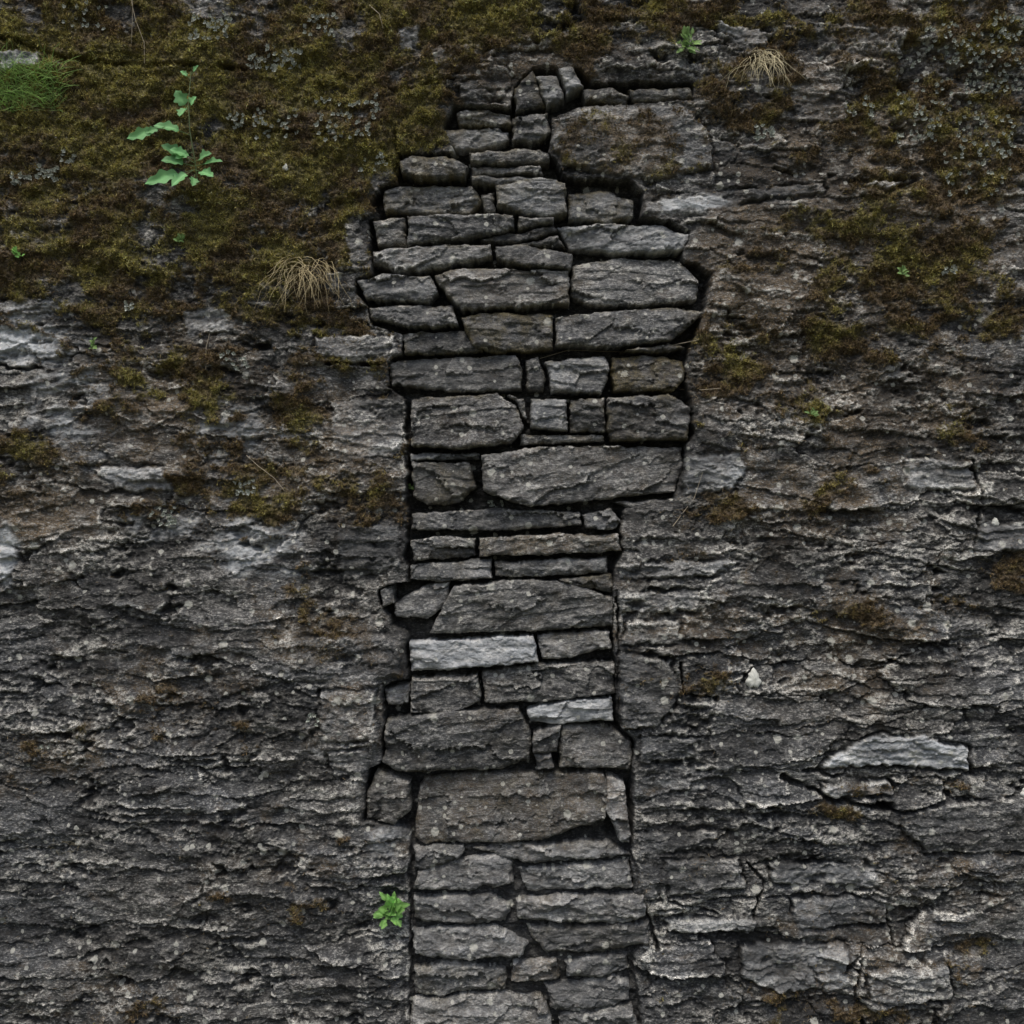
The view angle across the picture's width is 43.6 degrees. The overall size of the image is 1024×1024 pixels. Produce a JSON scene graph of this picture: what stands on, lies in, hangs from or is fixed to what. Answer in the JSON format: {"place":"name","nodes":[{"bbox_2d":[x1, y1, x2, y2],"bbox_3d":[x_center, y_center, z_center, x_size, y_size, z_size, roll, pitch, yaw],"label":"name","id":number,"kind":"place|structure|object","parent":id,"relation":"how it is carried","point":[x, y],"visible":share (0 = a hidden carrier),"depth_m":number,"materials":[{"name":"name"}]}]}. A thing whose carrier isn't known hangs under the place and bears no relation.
{"place":"outdoors","nodes":[
{"label":"outdoors","id":0,"kind":"place"},
{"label":"ground","id":1,"kind":"structure","parent":0,"visible":0},
{"bbox_2d":[0,0,1023,1023],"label":"stone wall","id":2,"kind":"structure","parent":1,"relation":"on","point":[705,786],"depth_m":4.49,"materials":[{"name":"stone"}]},
{"bbox_2d":[11,246,24,257],"bbox_3d":[-1.696,-0.894,4.412,0.038,0.038,0.050,0,0,19],"label":"leafy weed","id":3,"kind":"object","parent":2,"relation":"attached to","point":[15,252],"visible":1,"depth_m":4.40,"materials":[{"name":"green plant"}]},
{"bbox_2d":[0,42,82,112],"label":"grass clump","id":4,"kind":"object","parent":2,"relation":"attached to","point":[13,96],"visible":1,"depth_m":4.45,"materials":[{"name":"green plant"}]},
{"bbox_2d":[89,337,96,348],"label":"leafy weed","id":5,"kind":"object","parent":2,"relation":"attached to","point":[92,344],"visible":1,"depth_m":4.45,"materials":[{"name":"green plant"}]},
{"bbox_2d":[127,65,222,186],"bbox_3d":[-1.149,-1.311,4.381,0.319,0.412,0.135,0,0,-9],"label":"wild seedling plant","id":6,"kind":"object","parent":2,"relation":"attached to","point":[179,153],"visible":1,"depth_m":4.36,"materials":[{"name":"green plant"}]},
{"bbox_2d":[173,234,184,242],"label":"leafy weed","id":7,"kind":"object","parent":2,"relation":"attached to","point":[181,237],"visible":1,"depth_m":4.44,"materials":[{"name":"green plant"}]},
{"bbox_2d":[254,255,352,313],"bbox_3d":[-0.720,-0.786,4.425,0.333,0.213,0.191,0,0,-19],"label":"dry grass tuft","id":8,"kind":"object","parent":2,"relation":"attached to","point":[310,276],"visible":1,"depth_m":4.44,"materials":[{"name":"beige plant"}]},
{"bbox_2d":[366,763,412,824],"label":"infill stone","id":9,"kind":"object","parent":2,"relation":"on","point":[389,796],"visible":0.98,"depth_m":4.49,"materials":[{"name":"stone"}]},
{"bbox_2d":[381,583,397,607],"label":"wall stone","id":10,"kind":"object","parent":2,"relation":"on","point":[389,595],"visible":0.99,"depth_m":4.50,"materials":[{"name":"stone"}]},
{"bbox_2d":[373,891,409,928],"bbox_3d":[-0.416,1.385,4.452,0.118,0.118,0.088,0,0,33],"label":"leafy weed","id":11,"kind":"object","parent":2,"relation":"attached to","point":[395,905],"visible":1,"depth_m":4.46,"materials":[{"name":"green plant"}]},
{"bbox_2d":[385,680,411,704],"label":"wall stone","id":12,"kind":"object","parent":2,"relation":"in","point":[399,693],"visible":0.95,"depth_m":4.51,"materials":[{"name":"stone"}]},
{"bbox_2d":[394,581,450,618],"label":"infill stone","id":13,"kind":"object","parent":2,"relation":"on","point":[427,601],"visible":0.98,"depth_m":4.52,"materials":[{"name":"stone"}]},
{"bbox_2d":[410,557,492,581],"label":"infill stone","id":14,"kind":"object","parent":13,"relation":"on","point":[471,568],"visible":1,"depth_m":4.50,"materials":[{"name":"stone"}]},
{"bbox_2d":[410,535,476,560],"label":"infill stone","id":15,"kind":"object","parent":14,"relation":"on","point":[441,547],"visible":1,"depth_m":4.51,"materials":[{"name":"stone"}]},
{"bbox_2d":[479,532,621,556],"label":"infill stone","id":16,"kind":"object","parent":14,"relation":"on","point":[540,544],"visible":1,"depth_m":4.49,"materials":[{"name":"stone"}]},
{"bbox_2d":[581,508,620,529],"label":"wall stone","id":17,"kind":"object","parent":16,"relation":"on","point":[607,519],"visible":1,"depth_m":4.48,"materials":[{"name":"stone"}]},
{"bbox_2d":[131,0,719,525],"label":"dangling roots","id":18,"kind":"object","parent":2,"relation":"hanging from","point":[545,356],"visible":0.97,"depth_m":4.49,"materials":[{"name":"brown plant"}]},
{"bbox_2d":[400,156,469,185],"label":"infill stone","id":19,"kind":"object","parent":2,"relation":"on","point":[431,171],"visible":0.99,"depth_m":4.49,"materials":[{"name":"stone"}]},
{"bbox_2d":[411,461,476,505],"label":"infill stone","id":20,"kind":"object","parent":2,"relation":"on","point":[440,483],"visible":1,"depth_m":4.52,"materials":[{"name":"stone"}]},
{"bbox_2d":[410,453,480,461],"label":"wall stone","id":21,"kind":"object","parent":20,"relation":"on","point":[421,457],"visible":0.98,"depth_m":4.53,"materials":[{"name":"stone"}]},
{"bbox_2d":[403,331,484,357],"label":"infill stone","id":22,"kind":"object","parent":2,"relation":"on","point":[442,344],"visible":0.99,"depth_m":4.50,"materials":[{"name":"stone"}]},
{"bbox_2d":[370,305,459,331],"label":"infill stone","id":23,"kind":"object","parent":22,"relation":"on","point":[420,318],"visible":0.99,"depth_m":4.49,"materials":[{"name":"stone"}]},
{"bbox_2d":[357,274,439,306],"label":"infill stone","id":24,"kind":"object","parent":23,"relation":"on","point":[390,289],"visible":0.98,"depth_m":4.49,"materials":[{"name":"stone"}]},
{"bbox_2d":[373,244,492,276],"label":"wall stone","id":25,"kind":"object","parent":24,"relation":"on","point":[418,261],"visible":0.94,"depth_m":4.48,"materials":[{"name":"stone"}]},
{"bbox_2d":[373,218,407,250],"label":"wall stone","id":26,"kind":"object","parent":25,"relation":"on","point":[391,232],"visible":0.95,"depth_m":4.51,"materials":[{"name":"stone"}]},
{"bbox_2d":[407,213,514,247],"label":"wall stone","id":27,"kind":"object","parent":25,"relation":"on","point":[440,229],"visible":0.97,"depth_m":4.48,"materials":[{"name":"stone"}]},
{"bbox_2d":[383,185,481,218],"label":"wall stone","id":28,"kind":"object","parent":27,"relation":"on","point":[403,201],"visible":0.98,"depth_m":4.52,"materials":[{"name":"stone"}]},
{"bbox_2d":[480,192,495,213],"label":"wall stone","id":29,"kind":"object","parent":27,"relation":"on","point":[488,203],"visible":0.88,"depth_m":4.52,"materials":[{"name":"stone"}]},
{"bbox_2d":[382,704,531,772],"bbox_3d":[-0.193,0.805,4.533,0.527,0.229,0.154,0,0,0],"label":"infill stone","id":30,"kind":"object","parent":2,"relation":"on","point":[481,738],"visible":1,"depth_m":4.49,"materials":[{"name":"stone"}]},
{"bbox_2d":[410,671,481,712],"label":"infill stone","id":31,"kind":"object","parent":30,"relation":"on","point":[436,692],"visible":1,"depth_m":4.50,"materials":[{"name":"stone"}]},
{"bbox_2d":[409,633,537,670],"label":"infill stone","id":32,"kind":"object","parent":31,"relation":"on","point":[450,653],"visible":1,"depth_m":4.49,"materials":[{"name":"stone"}]},
{"bbox_2d":[430,578,613,632],"bbox_3d":[0.033,0.334,4.542,0.655,0.194,0.136,0,0,0],"label":"infill stone","id":33,"kind":"object","parent":32,"relation":"on","point":[528,604],"visible":1,"depth_m":4.49,"materials":[{"name":"stone"}]},
{"bbox_2d":[494,555,607,576],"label":"infill stone","id":34,"kind":"object","parent":33,"relation":"on","point":[564,566],"visible":1,"depth_m":4.51,"materials":[{"name":"stone"}]},
{"bbox_2d":[558,572,612,591],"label":"infill stone","id":35,"kind":"object","parent":33,"relation":"on","point":[602,582],"visible":0.98,"depth_m":4.49,"materials":[{"name":"stone"}]},
{"bbox_2d":[481,658,614,702],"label":"wall stone","id":36,"kind":"object","parent":30,"relation":"on","point":[543,681],"visible":1,"depth_m":4.51,"materials":[{"name":"stone"}]},
{"bbox_2d":[410,393,523,450],"bbox_3d":[-0.158,-0.320,4.532,0.402,0.204,0.156,0,0,0],"label":"infill stone","id":37,"kind":"object","parent":2,"relation":"on","point":[468,422],"visible":1,"depth_m":4.49,"materials":[{"name":"stone"}]},
{"bbox_2d":[389,355,522,394],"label":"infill stone","id":38,"kind":"object","parent":37,"relation":"on","point":[499,374],"visible":1,"depth_m":4.51,"materials":[{"name":"stone"}]},
{"bbox_2d":[462,312,552,355],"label":"infill stone","id":39,"kind":"object","parent":38,"relation":"on","point":[496,334],"visible":0.98,"depth_m":4.49,"materials":[{"name":"stone"}]},
{"bbox_2d":[434,268,569,314],"bbox_3d":[-0.034,-0.781,4.534,0.482,0.153,0.152,0,0,0],"label":"infill stone","id":40,"kind":"object","parent":39,"relation":"on","point":[478,291],"visible":1,"depth_m":4.48,"materials":[{"name":"stone"}]},
{"bbox_2d":[495,244,572,273],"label":"wall stone","id":41,"kind":"object","parent":40,"relation":"on","point":[521,257],"visible":0.98,"depth_m":4.48,"materials":[{"name":"stone"}]},
{"bbox_2d":[517,235,565,252],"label":"wall stone","id":42,"kind":"object","parent":41,"relation":"on","point":[553,243],"visible":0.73,"depth_m":4.51,"materials":[{"name":"stone"}]},
{"bbox_2d":[480,227,556,246],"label":"infill stone","id":43,"kind":"object","parent":42,"relation":"on","point":[511,239],"visible":0.89,"depth_m":4.51,"materials":[{"name":"stone"}]},
{"bbox_2d":[444,128,509,155],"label":"infill stone","id":44,"kind":"object","parent":2,"relation":"on","point":[463,142],"visible":0.97,"depth_m":4.53,"materials":[{"name":"stone"}]},
{"bbox_2d":[457,110,511,131],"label":"wall stone","id":45,"kind":"object","parent":2,"relation":"on","point":[474,120],"visible":0.92,"depth_m":4.52,"materials":[{"name":"stone"}]},
{"bbox_2d":[411,507,581,530],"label":"wall stone","id":46,"kind":"object","parent":2,"relation":"on","point":[495,518],"visible":1,"depth_m":4.51,"materials":[{"name":"stone"}]},
{"bbox_2d":[415,766,607,843],"bbox_3d":[0.000,1.046,4.544,0.694,0.260,0.133,0,0,0],"label":"infill stone","id":47,"kind":"object","parent":2,"relation":"on","point":[497,805],"visible":0.98,"depth_m":4.51,"materials":[{"name":"stone"}]},
{"bbox_2d":[534,752,554,769],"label":"wall stone","id":48,"kind":"object","parent":47,"relation":"on","point":[544,760],"visible":0.91,"depth_m":4.50,"materials":[{"name":"stone"}]},
{"bbox_2d":[0,0,1023,1023],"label":"moss","id":49,"kind":"object","parent":2,"relation":"attached to","point":[129,81],"visible":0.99,"depth_m":4.48,"materials":[{"name":"green plant"}]},
{"bbox_2d":[0,0,1023,1023],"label":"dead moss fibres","id":50,"kind":"object","parent":2,"relation":"attached to","point":[687,378],"visible":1,"depth_m":4.49,"materials":[{"name":"brown plant"}]},
{"bbox_2d":[9,0,1023,748],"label":"foliose lichen","id":51,"kind":"object","parent":2,"relation":"attached to","point":[171,520],"visible":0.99,"depth_m":4.49,"materials":[{"name":"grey plant"}]},
{"bbox_2d":[507,395,526,420],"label":"infill stone","id":52,"kind":"object","parent":2,"relation":"on","point":[520,403],"visible":1,"depth_m":4.49,"materials":[{"name":"stone"}]},
{"bbox_2d":[511,956,559,981],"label":"wall stone","id":53,"kind":"object","parent":2,"relation":"in","point":[541,968],"visible":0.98,"depth_m":4.50,"materials":[{"name":"stone"}]},
{"bbox_2d":[525,357,545,392],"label":"wall stone","id":54,"kind":"object","parent":2,"relation":"attached to","point":[536,378],"visible":1,"depth_m":4.53,"materials":[{"name":"stone"}]},
{"bbox_2d":[517,217,553,233],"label":"infill stone","id":55,"kind":"object","parent":2,"relation":"on","point":[524,224],"visible":0.9,"depth_m":4.49,"materials":[{"name":"stone"}]},
{"bbox_2d":[495,177,566,222],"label":"wall stone","id":56,"kind":"object","parent":55,"relation":"on","point":[537,197],"visible":0.98,"depth_m":4.48,"materials":[{"name":"stone"}]},
{"bbox_2d":[470,175,560,191],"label":"infill stone","id":57,"kind":"object","parent":56,"relation":"on","point":[482,183],"visible":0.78,"depth_m":4.51,"materials":[{"name":"stone"}]},
{"bbox_2d":[471,166,542,177],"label":"wall stone","id":58,"kind":"object","parent":57,"relation":"on","point":[524,171],"visible":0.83,"depth_m":4.52,"materials":[{"name":"stone"}]},
{"bbox_2d":[469,149,549,169],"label":"infill stone","id":59,"kind":"object","parent":58,"relation":"on","point":[514,158],"visible":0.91,"depth_m":4.51,"materials":[{"name":"stone"}]},
{"bbox_2d":[512,113,550,149],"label":"wall stone","id":60,"kind":"object","parent":59,"relation":"on","point":[532,131],"visible":0.97,"depth_m":4.50,"materials":[{"name":"stone"}]},
{"bbox_2d":[513,71,545,116],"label":"wall stone","id":61,"kind":"object","parent":60,"relation":"on","point":[528,100],"visible":0.98,"depth_m":4.50,"materials":[{"name":"stone"}]},
{"bbox_2d":[536,76,564,114],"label":"wall stone","id":62,"kind":"object","parent":60,"relation":"on","point":[551,94],"visible":0.95,"depth_m":4.49,"materials":[{"name":"stone"}]},
{"bbox_2d":[531,723,560,752],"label":"wall stone","id":63,"kind":"object","parent":2,"relation":"on","point":[545,737],"visible":0.99,"depth_m":4.49,"materials":[{"name":"stone"}]},
{"bbox_2d":[526,694,612,723],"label":"wall stone","id":64,"kind":"object","parent":2,"relation":"on","point":[582,709],"visible":0.98,"depth_m":4.50,"materials":[{"name":"stone"}]},
{"bbox_2d":[557,66,583,103],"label":"wall stone","id":65,"kind":"object","parent":2,"relation":"on","point":[571,86],"visible":0.9,"depth_m":4.48,"materials":[{"name":"stone"}]},
{"bbox_2d":[536,628,611,658],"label":"infill stone","id":66,"kind":"object","parent":2,"relation":"on","point":[562,644],"visible":1,"depth_m":4.50,"materials":[{"name":"stone"}]},
{"bbox_2d":[543,356,608,396],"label":"wall stone","id":67,"kind":"object","parent":2,"relation":"on","point":[587,377],"visible":1,"depth_m":4.50,"materials":[{"name":"stone"}]},
{"bbox_2d":[481,445,682,506],"bbox_3d":[0.249,-0.127,4.529,0.718,0.220,0.161,0,0,0],"label":"infill stone","id":68,"kind":"object","parent":2,"relation":"on","point":[544,476],"visible":1,"depth_m":4.49,"materials":[{"name":"stone"}]},
{"bbox_2d":[519,434,603,446],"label":"wall stone","id":69,"kind":"object","parent":68,"relation":"on","point":[533,440],"visible":1,"depth_m":4.51,"materials":[{"name":"stone"}]},
{"bbox_2d":[529,399,567,432],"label":"wall stone","id":70,"kind":"object","parent":69,"relation":"on","point":[548,415],"visible":1,"depth_m":4.49,"materials":[{"name":"stone"}]},
{"bbox_2d":[568,398,605,433],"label":"wall stone","id":71,"kind":"object","parent":69,"relation":"on","point":[586,416],"visible":0.99,"depth_m":4.49,"materials":[{"name":"stone"}]},
{"bbox_2d":[558,720,631,768],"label":"wall stone","id":72,"kind":"object","parent":2,"relation":"on","point":[595,744],"visible":0.98,"depth_m":4.51,"materials":[{"name":"stone"}]},
{"bbox_2d":[558,1001,637,1023],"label":"infill stone","id":73,"kind":"object","parent":2,"relation":"in","point":[620,1012],"visible":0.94,"depth_m":4.49,"materials":[{"name":"stone"}]},
{"bbox_2d":[544,973,629,1013],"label":"infill stone","id":74,"kind":"object","parent":73,"relation":"on","point":[583,995],"visible":0.94,"depth_m":4.50,"materials":[{"name":"stone"}]},
{"bbox_2d":[564,951,629,976],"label":"wall stone","id":75,"kind":"object","parent":74,"relation":"on","point":[598,965],"visible":0.94,"depth_m":4.50,"materials":[{"name":"stone"}]},
{"bbox_2d":[528,918,648,951],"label":"infill stone","id":76,"kind":"object","parent":75,"relation":"on","point":[579,936],"visible":0.98,"depth_m":4.49,"materials":[{"name":"stone"}]},
{"bbox_2d":[516,890,645,924],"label":"infill stone","id":77,"kind":"object","parent":76,"relation":"on","point":[611,908],"visible":0.99,"depth_m":4.48,"materials":[{"name":"stone"}]},
{"bbox_2d":[517,857,632,890],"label":"infill stone","id":78,"kind":"object","parent":77,"relation":"on","point":[607,874],"visible":0.94,"depth_m":4.50,"materials":[{"name":"stone"}]},
{"bbox_2d":[473,837,630,862],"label":"wall stone","id":79,"kind":"object","parent":78,"relation":"on","point":[563,849],"visible":0.98,"depth_m":4.50,"materials":[{"name":"stone"}]},
{"bbox_2d":[579,87,628,106],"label":"wall stone","id":80,"kind":"object","parent":2,"relation":"on","point":[609,96],"visible":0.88,"depth_m":4.50,"materials":[{"name":"stone"}]},
{"bbox_2d":[604,770,630,842],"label":"infill stone","id":81,"kind":"object","parent":2,"relation":"on","point":[616,809],"visible":0.97,"depth_m":4.49,"materials":[{"name":"stone"}]},
{"bbox_2d":[556,223,688,258],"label":"wall stone","id":82,"kind":"object","parent":2,"relation":"on","point":[614,240],"visible":0.98,"depth_m":4.51,"materials":[{"name":"stone"}]},
{"bbox_2d":[567,191,632,226],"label":"infill stone","id":83,"kind":"object","parent":82,"relation":"on","point":[601,207],"visible":0.98,"depth_m":4.51,"materials":[{"name":"stone"}]},
{"bbox_2d":[554,308,701,350],"bbox_3d":[0.410,-0.647,4.534,0.520,0.147,0.152,0,0,0],"label":"infill stone","id":84,"kind":"object","parent":2,"relation":"on","point":[618,330],"visible":1,"depth_m":4.48,"materials":[{"name":"stone"}]},
{"bbox_2d":[569,258,698,309],"bbox_3d":[0.433,-0.813,4.554,0.455,0.182,0.113,0,0,0],"label":"wall stone","id":85,"kind":"object","parent":2,"relation":"on","point":[625,284],"visible":1,"depth_m":4.51,"materials":[{"name":"stone"}]},
{"bbox_2d":[613,499,664,507],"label":"infill stone","id":86,"kind":"object","parent":2,"relation":"on","point":[623,503],"visible":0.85,"depth_m":4.52,"materials":[{"name":"stone"}]},
{"bbox_2d":[604,394,690,442],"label":"wall stone","id":87,"kind":"object","parent":2,"relation":"on","point":[658,418],"visible":1,"depth_m":4.47,"materials":[{"name":"stone"}]},
{"bbox_2d":[608,355,684,394],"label":"wall stone","id":88,"kind":"object","parent":87,"relation":"on","point":[645,374],"visible":1,"depth_m":4.49,"materials":[{"name":"stone"}]},
{"bbox_2d":[619,343,684,356],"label":"infill stone","id":89,"kind":"object","parent":88,"relation":"on","point":[664,350],"visible":0.98,"depth_m":4.50,"materials":[{"name":"stone"}]},
{"bbox_2d":[282,164,1023,796],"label":"white lichen","id":90,"kind":"object","parent":2,"relation":"attached to","point":[752,680],"visible":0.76,"depth_m":4.47},
{"bbox_2d":[626,87,692,104],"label":"wall stone","id":91,"kind":"object","parent":2,"relation":"on","point":[646,96],"visible":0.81,"depth_m":4.49,"materials":[{"name":"stone"}]},
{"bbox_2d":[676,26,700,53],"bbox_3d":[0.615,-1.635,4.428,0.083,0.099,0.078,0,0,35],"label":"leafy weed","id":92,"kind":"object","parent":2,"relation":"attached to","point":[686,32],"visible":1,"depth_m":4.43,"materials":[{"name":"green plant"}]},
{"bbox_2d":[724,47,799,86],"bbox_3d":[0.853,-1.532,4.429,0.285,0.164,0.152,0,0,-12],"label":"dry grass tuft","id":93,"kind":"object","parent":2,"relation":"attached to","point":[762,59],"visible":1,"depth_m":4.43,"materials":[{"name":"beige plant"}]},
{"bbox_2d":[805,408,818,416],"bbox_3d":[1.049,-0.346,4.453,0.045,0.036,0.058,0,0,39],"label":"leafy weed","id":94,"kind":"object","parent":2,"relation":"attached to","point":[814,413],"visible":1,"depth_m":4.45,"materials":[{"name":"green plant"}]},
{"bbox_2d":[897,265,909,276],"bbox_3d":[1.374,-0.846,4.496,0.043,0.041,0.056,0,0,21],"label":"leafy weed","id":95,"kind":"object","parent":2,"relation":"attached to","point":[902,268],"visible":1,"depth_m":4.49,"materials":[{"name":"green plant"}]},
{"bbox_3d":[-0.086,2.037,4.516,0.539,0.130,0.107,0,0,0],"label":"stone infill building","id":96,"kind":"object","parent":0,"visible":0},
{"bbox_3d":[-0.209,1.915,4.524,0.291,0.102,0.093,0,0,0],"label":"stone infill building","id":97,"kind":"object","parent":96,"relation":"on","visible":0},
{"bbox_2d":[410,989,551,1023],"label":"infill stone","id":98,"kind":"object","parent":97,"relation":"on","point":[501,1006],"visible":0.98,"depth_m":4.48,"materials":[{"name":"stone"}]},
{"bbox_2d":[414,958,507,996],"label":"infill stone","id":99,"kind":"object","parent":98,"relation":"on","point":[442,977],"visible":0.98,"depth_m":4.50,"materials":[{"name":"stone"}]},
{"bbox_2d":[412,923,528,960],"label":"wall stone","id":100,"kind":"object","parent":99,"relation":"on","point":[472,941],"visible":0.98,"depth_m":4.48,"materials":[{"name":"stone"}]},
{"bbox_2d":[413,891,510,923],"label":"infill stone","id":101,"kind":"object","parent":100,"relation":"on","point":[466,907],"visible":0.99,"depth_m":4.49,"materials":[{"name":"stone"}]},
{"bbox_2d":[413,852,513,890],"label":"infill stone","id":102,"kind":"object","parent":101,"relation":"on","point":[475,871],"visible":0.98,"depth_m":4.50,"materials":[{"name":"stone"}]},
{"bbox_2d":[413,842,464,868],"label":"infill stone","id":103,"kind":"object","parent":102,"relation":"on","point":[433,854],"visible":0.93,"depth_m":4.50,"materials":[{"name":"stone"}]}
]}

